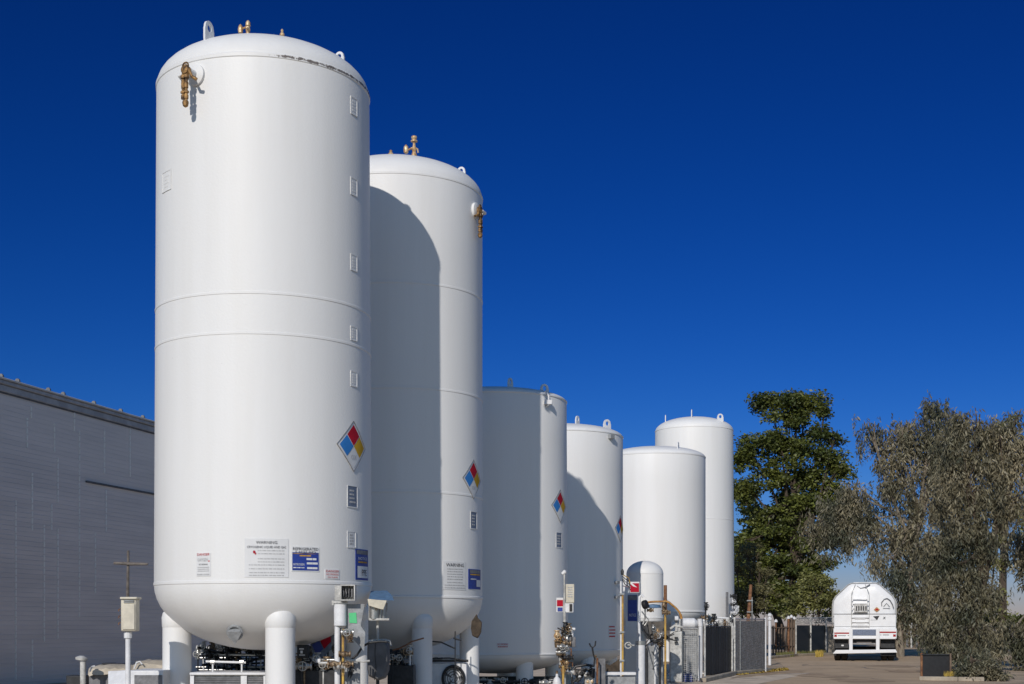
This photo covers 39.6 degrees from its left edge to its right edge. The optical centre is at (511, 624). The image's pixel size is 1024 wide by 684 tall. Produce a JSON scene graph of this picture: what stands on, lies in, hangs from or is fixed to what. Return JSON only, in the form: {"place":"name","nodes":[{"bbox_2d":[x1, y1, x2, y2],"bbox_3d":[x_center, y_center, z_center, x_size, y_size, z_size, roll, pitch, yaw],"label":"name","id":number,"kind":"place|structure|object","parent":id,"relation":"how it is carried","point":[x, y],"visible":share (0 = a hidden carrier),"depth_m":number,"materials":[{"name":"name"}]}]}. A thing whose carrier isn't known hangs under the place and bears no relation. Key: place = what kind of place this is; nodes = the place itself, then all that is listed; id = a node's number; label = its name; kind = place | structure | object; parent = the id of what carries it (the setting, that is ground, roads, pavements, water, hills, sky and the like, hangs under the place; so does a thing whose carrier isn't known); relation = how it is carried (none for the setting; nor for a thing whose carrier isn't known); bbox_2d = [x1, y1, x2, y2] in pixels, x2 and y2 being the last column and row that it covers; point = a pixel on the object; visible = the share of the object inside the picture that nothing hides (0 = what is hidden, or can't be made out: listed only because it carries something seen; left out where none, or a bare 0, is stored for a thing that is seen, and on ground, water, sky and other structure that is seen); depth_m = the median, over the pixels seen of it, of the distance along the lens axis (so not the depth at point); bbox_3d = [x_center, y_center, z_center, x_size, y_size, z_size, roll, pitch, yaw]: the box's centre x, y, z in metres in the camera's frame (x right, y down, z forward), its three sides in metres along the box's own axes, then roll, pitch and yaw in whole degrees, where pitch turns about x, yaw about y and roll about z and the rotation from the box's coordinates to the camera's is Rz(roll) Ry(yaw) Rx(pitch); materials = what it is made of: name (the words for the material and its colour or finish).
{"place":"outdoors","nodes":[
{"label":"outdoors","id":0,"kind":"place"},
{"bbox_2d":[66,663,124,683],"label":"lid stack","id":1,"kind":"object","parent":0,"point":[72,679],"visible":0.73,"depth_m":22.60,"materials":[{"name":"metal"}]},
{"bbox_2d":[0,374,344,683],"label":"warehouse","id":2,"kind":"structure","parent":0,"point":[76,498],"depth_m":37.03,"materials":[{"name":"metal"}]},
{"bbox_2d":[196,644,344,683],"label":"pump manifold","id":3,"kind":"object","parent":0,"point":[311,653],"visible":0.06,"depth_m":23.33,"materials":[{"name":"metal"}]},
{"bbox_2d":[0,0,1023,625],"label":"sky","id":4,"kind":"structure","parent":0,"point":[701,206],"materials":[{"name":"blue"}]},
{"bbox_2d":[51,626,1023,683],"bbox_3d":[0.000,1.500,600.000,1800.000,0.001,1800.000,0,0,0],"label":"ground","id":5,"kind":"structure","parent":0,"point":[1018,679],"depth_m":50.74,"materials":[{"name":"grey concrete"}]},
{"bbox_2d":[368,664,767,683],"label":"concrete pad","id":6,"kind":"object","parent":5,"relation":"on","point":[538,672],"visible":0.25,"depth_m":40.06,"materials":[{"name":"grey concrete"}]},
{"bbox_2d":[75,656,87,683],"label":"vent pipe","id":7,"kind":"object","parent":6,"relation":"on","point":[83,659],"visible":1,"depth_m":20.96,"materials":[{"name":"white metal"}]},
{"bbox_2d":[88,664,132,683],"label":"covered bundle","id":8,"kind":"object","parent":6,"relation":"on","point":[97,674],"visible":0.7,"depth_m":21.50,"materials":[{"name":"beige fabric"}]},
{"bbox_2d":[118,597,141,683],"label":"meter box","id":9,"kind":"object","parent":6,"relation":"on","point":[129,615],"visible":1,"depth_m":18.98,"materials":[{"name":"beige metal"}]},
{"bbox_2d":[113,550,147,596],"bbox_3d":[-6.422,0.121,23.983,0.576,2.738,0.103,0,0,0],"label":"cross pole","id":10,"kind":"object","parent":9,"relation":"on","point":[127,563],"visible":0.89,"depth_m":23.98,"materials":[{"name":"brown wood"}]},
{"bbox_2d":[108,668,169,683],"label":"pump enclosure","id":11,"kind":"object","parent":6,"relation":"on","point":[151,676],"visible":0.69,"depth_m":19.90,"materials":[{"name":"white metal"}]},
{"bbox_2d":[133,659,161,669],"bbox_3d":[-5.335,1.004,21.220,0.529,0.972,0.761,0,0,0],"label":"covered bundle","id":12,"kind":"object","parent":6,"relation":"on","point":[148,663],"visible":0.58,"depth_m":20.93,"materials":[{"name":"white fabric"}]},
{"bbox_2d":[190,670,264,683],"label":"control cabinet","id":13,"kind":"object","parent":6,"relation":"on","point":[229,677],"visible":0.81,"depth_m":20.21,"materials":[{"name":"white metal"}]},
{"bbox_2d":[206,660,245,671],"bbox_3d":[-4.125,0.602,20.500,0.575,0.189,0.070,0,0,0],"label":"handrail","id":14,"kind":"object","parent":13,"relation":"on","point":[213,662],"visible":0.88,"depth_m":20.49,"materials":[{"name":"white metal"}]},
{"bbox_2d":[193,641,264,670],"bbox_3d":[-4.262,0.850,21.716,1.163,1.281,0.669,0,0,0],"label":"pump manifold","id":15,"kind":"object","parent":6,"relation":"on","point":[213,653],"visible":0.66,"depth_m":21.60,"materials":[{"name":"metal"}]},
{"bbox_2d":[153,20,371,683],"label":"storage tank","id":16,"kind":"object","parent":6,"relation":"on","point":[262,504],"visible":0.99,"depth_m":19.43,"materials":[{"name":"white paint"}]},
{"bbox_2d":[297,645,309,683],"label":"junction box","id":17,"kind":"object","parent":6,"relation":"on","point":[303,651],"visible":1,"depth_m":20.20,"materials":[{"name":"black metal"}]},
{"bbox_2d":[295,652,334,683],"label":"valve manifold","id":18,"kind":"object","parent":6,"relation":"on","point":[314,671],"visible":0.81,"depth_m":20.35,"materials":[{"name":"metal"}]},
{"bbox_2d":[310,636,331,657],"bbox_3d":[-2.827,0.787,21.025,0.324,1.406,0.050,0,0,0],"label":"hazard sign","id":19,"kind":"object","parent":6,"relation":"on","point":[324,647],"visible":0.72,"depth_m":21.00,"materials":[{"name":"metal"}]},
{"bbox_2d":[318,585,386,683],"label":"standpipe","id":20,"kind":"object","parent":6,"relation":"on","point":[349,616],"visible":1,"depth_m":19.28,"materials":[{"name":"white metal"}]},
{"bbox_2d":[368,590,393,640],"bbox_3d":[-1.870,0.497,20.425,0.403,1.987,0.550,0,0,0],"label":"gauge box","id":21,"kind":"object","parent":6,"relation":"on","point":[377,600],"visible":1,"depth_m":20.27,"materials":[{"name":"white metal"}]},
{"bbox_2d":[367,639,391,683],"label":"canvas covered box","id":22,"kind":"object","parent":21,"relation":"attached to","point":[378,657],"visible":0.85,"depth_m":20.23,"materials":[{"name":"black fabric"}]},
{"bbox_2d":[387,645,415,683],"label":"valve manifold","id":23,"kind":"object","parent":6,"relation":"on","point":[403,673],"visible":0.89,"depth_m":22.95,"materials":[{"name":"metal"}]},
{"bbox_2d":[392,637,423,683],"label":"cable","id":24,"kind":"object","parent":23,"relation":"attached to","point":[400,648],"visible":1,"depth_m":22.89,"materials":[{"name":"metal"}]},
{"bbox_2d":[326,135,485,683],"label":"storage tank","id":25,"kind":"object","parent":6,"relation":"on","point":[426,234],"visible":0.77,"depth_m":23.46,"materials":[{"name":"white paint"}]},
{"bbox_2d":[471,614,481,637],"bbox_3d":[-0.583,0.029,23.506,0.182,0.392,0.487,0,0,0],"label":"burlap bundle","id":26,"kind":"object","parent":25,"relation":"hanging from","point":[476,625],"visible":1,"depth_m":23.30,"materials":[{"name":"brown fabric"}]},
{"bbox_2d":[390,656,442,664],"bbox_3d":[-1.708,0.981,25.307,0.935,1.018,0.686,0,0,0],"label":"pump manifold","id":27,"kind":"object","parent":6,"relation":"on","point":[411,660],"visible":0.09,"depth_m":25.27,"materials":[{"name":"metal"}]},
{"bbox_2d":[432,631,460,683],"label":"grab pole","id":28,"kind":"object","parent":6,"relation":"on","point":[455,638],"visible":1,"depth_m":23.99,"materials":[{"name":"metal"}]},
{"bbox_2d":[432,657,467,683],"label":"fan unit","id":29,"kind":"object","parent":6,"relation":"on","point":[443,671],"visible":0.96,"depth_m":24.30,"materials":[{"name":"white metal"}]},
{"bbox_2d":[432,378,568,683],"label":"storage tank","id":30,"kind":"object","parent":6,"relation":"on","point":[524,503],"visible":0.71,"depth_m":28.03,"materials":[{"name":"white paint"}]},
{"bbox_2d":[479,676,552,683],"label":"pump manifold","id":31,"kind":"object","parent":6,"relation":"on","point":[502,680],"visible":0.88,"depth_m":28.17,"materials":[{"name":"metal"}]},
{"bbox_2d":[479,676,559,683],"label":"support beam","id":32,"kind":"structure","parent":6,"relation":"on","point":[534,677],"depth_m":28.90,"materials":[{"name":"metal"}]},
{"bbox_2d":[553,671,560,683],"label":"gas cylinder","id":33,"kind":"object","parent":6,"relation":"on","point":[556,680],"visible":1,"depth_m":26.15,"materials":[{"name":"white metal"}]},
{"bbox_2d":[562,665,564,683],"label":"marker post","id":34,"kind":"object","parent":6,"relation":"on","point":[563,667],"visible":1,"depth_m":25.58,"materials":[{"name":"yellow metal"}]},
{"bbox_2d":[554,622,575,683],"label":"valve cluster","id":35,"kind":"object","parent":6,"relation":"on","point":[560,644],"visible":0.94,"depth_m":26.50,"materials":[{"name":"metal"}]},
{"bbox_2d":[561,570,573,683],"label":"gauge pole","id":36,"kind":"object","parent":6,"relation":"on","point":[568,595],"visible":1,"depth_m":26.58,"materials":[{"name":"white metal"}]},
{"bbox_2d":[556,598,562,611],"bbox_3d":[0.906,-0.368,26.658,0.150,0.266,0.030,0,0,0],"label":"sign","id":37,"kind":"object","parent":36,"relation":"attached to","point":[559,604],"visible":1,"depth_m":26.64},
{"bbox_2d":[513,416,622,683],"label":"storage tank","id":38,"kind":"object","parent":6,"relation":"on","point":[595,507],"visible":0.49,"depth_m":33.21,"materials":[{"name":"white paint"}]},
{"bbox_2d":[570,664,596,683],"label":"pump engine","id":39,"kind":"object","parent":6,"relation":"on","point":[588,673],"visible":0.99,"depth_m":28.89,"materials":[{"name":"metal"}]},
{"bbox_2d":[589,641,604,683],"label":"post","id":40,"kind":"object","parent":6,"relation":"on","point":[600,671],"visible":0.99,"depth_m":30.30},
{"bbox_2d":[605,672,635,683],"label":"work shelf","id":41,"kind":"object","parent":6,"relation":"on","point":[620,679],"visible":0.84,"depth_m":30.55,"materials":[{"name":"white metal"}]},
{"bbox_2d":[605,659,619,671],"bbox_3d":[2.211,0.897,31.244,0.323,0.289,0.311,0,0,0],"label":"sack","id":42,"kind":"object","parent":41,"relation":"on","point":[614,666],"visible":1,"depth_m":31.10,"materials":[{"name":"brown fabric"}]},
{"bbox_2d":[619,569,630,675],"bbox_3d":[2.467,0.141,31.016,0.257,2.698,0.171,0,0,0],"label":"tall conduit","id":43,"kind":"object","parent":6,"relation":"on","point":[621,631],"visible":1,"depth_m":30.98,"materials":[{"name":"yellow metal"}]},
{"bbox_2d":[624,587,637,682],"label":"panel board","id":44,"kind":"object","parent":6,"relation":"on","point":[631,620],"visible":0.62,"depth_m":36.00,"materials":[{"name":"white paint"}]},
{"bbox_2d":[624,594,644,683],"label":"bollard","id":45,"kind":"object","parent":6,"relation":"on","point":[640,660],"visible":1,"depth_m":32.52,"materials":[{"name":"white metal"}]},
{"bbox_2d":[622,582,638,592],"bbox_3d":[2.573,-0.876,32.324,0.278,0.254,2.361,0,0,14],"label":"flag sign","id":46,"kind":"object","parent":45,"relation":"attached to","point":[634,586],"visible":0.87,"depth_m":33.41,"materials":[{"name":"metal"}]},
{"bbox_2d":[626,561,663,644],"bbox_3d":[3.428,-0.072,36.700,0.974,3.143,0.974,0,0,0],"label":"buffer tank","id":47,"kind":"object","parent":6,"relation":"on","point":[647,576],"visible":0.5,"depth_m":36.29,"materials":[{"name":"white metal"}]},
{"bbox_2d":[645,643,662,683],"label":"cabinet column","id":48,"kind":"structure","parent":6,"relation":"on","point":[651,664],"depth_m":35.00,"materials":[{"name":"silver metal"}]},
{"bbox_2d":[637,621,676,683],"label":"valve cluster","id":49,"kind":"object","parent":6,"relation":"on","point":[651,630],"visible":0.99,"depth_m":34.07,"materials":[{"name":"grey metal"}]},
{"bbox_2d":[641,585,682,683],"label":"gas pipe","id":50,"kind":"object","parent":6,"relation":"on","point":[645,604],"visible":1,"depth_m":33.77,"materials":[{"name":"brown metal"}]},
{"bbox_2d":[623,442,705,674],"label":"storage tank","id":51,"kind":"object","parent":6,"relation":"on","point":[664,508],"visible":0.54,"depth_m":42.13,"materials":[{"name":"white metal"}]},
{"bbox_2d":[669,616,682,681],"bbox_3d":[4.236,0.635,36.753,0.350,1.710,0.333,0,0,0],"label":"pipe guard","id":52,"kind":"object","parent":6,"relation":"on","point":[675,661],"visible":0.98,"depth_m":36.70,"materials":[{"name":"white metal"}]},
{"bbox_2d":[682,618,697,681],"bbox_3d":[4.651,0.675,37.261,0.473,1.691,0.558,0,0,0],"label":"wire cage","id":53,"kind":"object","parent":6,"relation":"on","point":[689,655],"visible":0.99,"depth_m":37.29,"materials":[{"name":"metal"}]},
{"bbox_2d":[697,619,702,680],"bbox_3d":[4.890,0.668,37.499,0.320,1.644,0.323,0,0,0],"label":"post","id":54,"kind":"object","parent":6,"relation":"on","point":[700,624],"visible":0.59,"depth_m":37.36,"materials":[{"name":"white metal"}]},
{"bbox_2d":[701,602,733,670],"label":"instrument rack","id":55,"kind":"object","parent":6,"relation":"on","point":[711,618],"visible":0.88,"depth_m":42.74,"materials":[{"name":"white metal"}]},
{"bbox_2d":[704,623,732,676],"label":"screen fence","id":56,"kind":"object","parent":6,"relation":"on","point":[718,649],"visible":0.86,"depth_m":41.27,"materials":[{"name":"black metal"}]},
{"bbox_2d":[700,668,770,681],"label":"kerb","id":57,"kind":"structure","parent":6,"relation":"on","point":[717,676],"depth_m":40.20,"materials":[{"name":"concrete"}]},
{"bbox_2d":[746,585,752,618],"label":"utility pole","id":58,"kind":"object","parent":6,"relation":"on","point":[749,600],"visible":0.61,"depth_m":51.94,"materials":[{"name":"wood"}]},
{"bbox_2d":[734,617,765,671],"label":"chain link fence","id":59,"kind":"object","parent":6,"relation":"on","point":[749,644],"visible":0.95,"depth_m":43.35,"materials":[{"name":"metal"}]},
{"bbox_2d":[736,667,788,674],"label":"leaf litter","id":60,"kind":"object","parent":6,"relation":"on","point":[778,669],"visible":0.66,"depth_m":44.91,"materials":[{"name":"yellow plant"}]},
{"bbox_2d":[655,409,733,661],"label":"storage tank","id":61,"kind":"object","parent":5,"relation":"on","point":[710,439],"visible":0.52,"depth_m":55.66,"materials":[{"name":"white metal"}]},
{"bbox_2d":[730,594,738,617],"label":"ladder fittings","id":62,"kind":"object","parent":61,"relation":"hanging from","point":[735,607],"visible":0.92,"depth_m":55.51,"materials":[{"name":"metal"}]},
{"bbox_2d":[703,673,802,683],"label":"driveway apron","id":63,"kind":"object","parent":5,"relation":"on","point":[756,679],"visible":1,"depth_m":38.55,"materials":[{"name":"concrete"}]},
{"bbox_2d":[734,539,783,620],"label":"olive bush","id":64,"kind":"object","parent":5,"relation":"on","point":[757,594],"visible":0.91,"depth_m":63.87,"materials":[{"name":"green plant"}]},
{"bbox_2d":[767,613,771,664],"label":"finial post","id":65,"kind":"object","parent":5,"relation":"on","point":[769,618],"visible":1,"depth_m":51.95,"materials":[{"name":"white metal"}]},
{"bbox_2d":[733,387,861,650],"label":"evergreen tree","id":66,"kind":"object","parent":5,"relation":"on","point":[777,524],"visible":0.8,"depth_m":80.56,"materials":[{"name":"green plant"}]},
{"bbox_2d":[734,488,860,648],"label":"evergreen tree","id":67,"kind":"object","parent":5,"relation":"on","point":[776,549],"visible":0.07,"depth_m":87.77,"materials":[{"name":"green plant"}]},
{"bbox_2d":[816,610,832,624],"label":"bush","id":68,"kind":"object","parent":5,"relation":"on","point":[825,614],"visible":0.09,"depth_m":95.67,"materials":[{"name":"green plant"}]},
{"bbox_2d":[794,390,975,656],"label":"eucalyptus tree","id":69,"kind":"object","parent":5,"relation":"on","point":[904,540],"visible":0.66,"depth_m":65.68,"materials":[{"name":"grey plant"}]},
{"bbox_2d":[992,528,1023,670],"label":"weeping tree","id":70,"kind":"object","parent":5,"relation":"on","point":[1016,637],"visible":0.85,"depth_m":45.82,"materials":[{"name":"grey plant"}]},
{"bbox_2d":[797,650,826,653],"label":"grass","id":71,"kind":"structure","parent":0,"point":[812,651],"depth_m":71.70,"materials":[{"name":"green plant"}]},
{"bbox_2d":[827,626,833,652],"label":"gate pier","id":72,"kind":"structure","parent":0,"point":[830,643],"depth_m":74.50,"materials":[{"name":"concrete"}]},
{"bbox_2d":[752,648,1016,683],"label":"road","id":73,"kind":"structure","parent":0,"point":[853,665],"depth_m":48.30,"materials":[{"name":"concrete"}]},
{"bbox_2d":[771,615,795,654],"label":"picket fence","id":74,"kind":"object","parent":73,"relation":"on","point":[789,628],"visible":0.96,"depth_m":70.17,"materials":[{"name":"brown wood"}]},
{"bbox_2d":[776,651,793,656],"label":"grass","id":75,"kind":"structure","parent":73,"relation":"on","point":[784,653],"depth_m":66.24,"materials":[{"name":"green plant"}]},
{"bbox_2d":[774,670,803,672],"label":"road patch","id":76,"kind":"object","parent":73,"relation":"on","point":[792,671],"visible":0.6,"depth_m":45.06,"materials":[{"name":"concrete"}]},
{"bbox_2d":[767,652,833,658],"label":"kerb","id":77,"kind":"structure","parent":73,"relation":"on","point":[788,655],"depth_m":66.81,"materials":[{"name":"concrete"}]},
{"bbox_2d":[777,569,839,624],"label":"shrub","id":78,"kind":"object","parent":73,"relation":"on","point":[812,593],"visible":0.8,"depth_m":76.08,"materials":[{"name":"green plant"}]},
{"bbox_2d":[795,617,831,653],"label":"fence","id":79,"kind":"object","parent":73,"relation":"on","point":[810,637],"visible":0.92,"depth_m":72.47,"materials":[{"name":"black metal"}]},
{"bbox_2d":[815,649,823,656],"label":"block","id":80,"kind":"object","parent":73,"relation":"on","point":[819,653],"visible":1,"depth_m":65.70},
{"bbox_2d":[797,674,848,677],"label":"road patch","id":81,"kind":"object","parent":73,"relation":"on","point":[823,675],"visible":1,"depth_m":41.52,"materials":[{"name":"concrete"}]},
{"bbox_2d":[831,678,894,682],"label":"road patch","id":82,"kind":"object","parent":73,"relation":"on","point":[859,680],"visible":1,"depth_m":37.84,"materials":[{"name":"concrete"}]},
{"bbox_2d":[832,582,896,660],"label":"tanker truck","id":83,"kind":"object","parent":73,"relation":"on","point":[864,611],"visible":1,"depth_m":57.71,"materials":[{"name":"white paint"}]},
{"bbox_2d":[886,670,919,672],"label":"road patch","id":84,"kind":"object","parent":73,"relation":"on","point":[905,671],"visible":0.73,"depth_m":45.10,"materials":[{"name":"grey asphalt"}]},
{"bbox_2d":[904,623,920,647],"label":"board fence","id":85,"kind":"object","parent":73,"relation":"on","point":[910,640],"visible":0.22,"depth_m":92.00,"materials":[{"name":"white wood"}]},
{"bbox_2d":[920,653,951,676],"bbox_3d":[11.501,1.131,38.578,0.837,0.718,0.112,0,0,0],"label":"screen fence","id":86,"kind":"object","parent":73,"relation":"on","point":[935,664],"visible":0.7,"depth_m":38.60,"materials":[{"name":"metal"}]},
{"bbox_2d":[944,669,953,676],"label":"leaf litter","id":87,"kind":"object","parent":73,"relation":"on","point":[949,674],"visible":0.3,"depth_m":38.00,"materials":[{"name":"yellow plant"}]},
{"bbox_2d":[919,676,983,681],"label":"kerb","id":88,"kind":"structure","parent":73,"relation":"on","point":[940,678],"depth_m":37.51,"materials":[{"name":"concrete"}]},
{"bbox_2d":[911,406,1023,676],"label":"weeping tree","id":89,"kind":"object","parent":73,"relation":"on","point":[982,462],"visible":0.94,"depth_m":43.71,"materials":[{"name":"grey plant"}]},
{"bbox_2d":[947,653,1016,681],"bbox_3d":[12.444,1.269,37.646,1.778,1.027,1.107,0,0,0],"label":"bush","id":90,"kind":"object","parent":73,"relation":"on","point":[975,666],"visible":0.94,"depth_m":37.47,"materials":[{"name":"green plant"}]},
{"bbox_2d":[959,414,1023,653],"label":"green tree","id":91,"kind":"object","parent":73,"relation":"on","point":[1003,582],"visible":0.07,"depth_m":71.80,"materials":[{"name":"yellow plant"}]},
{"bbox_2d":[980,612,1015,632],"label":"bush","id":92,"kind":"object","parent":73,"relation":"on","point":[988,621],"visible":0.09,"depth_m":89.43,"materials":[{"name":"green plant"}]},
{"bbox_2d":[1007,614,1023,625],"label":"bush","id":93,"kind":"object","parent":73,"relation":"on","point":[1018,617],"visible":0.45,"depth_m":87.98,"materials":[{"name":"green plant"}]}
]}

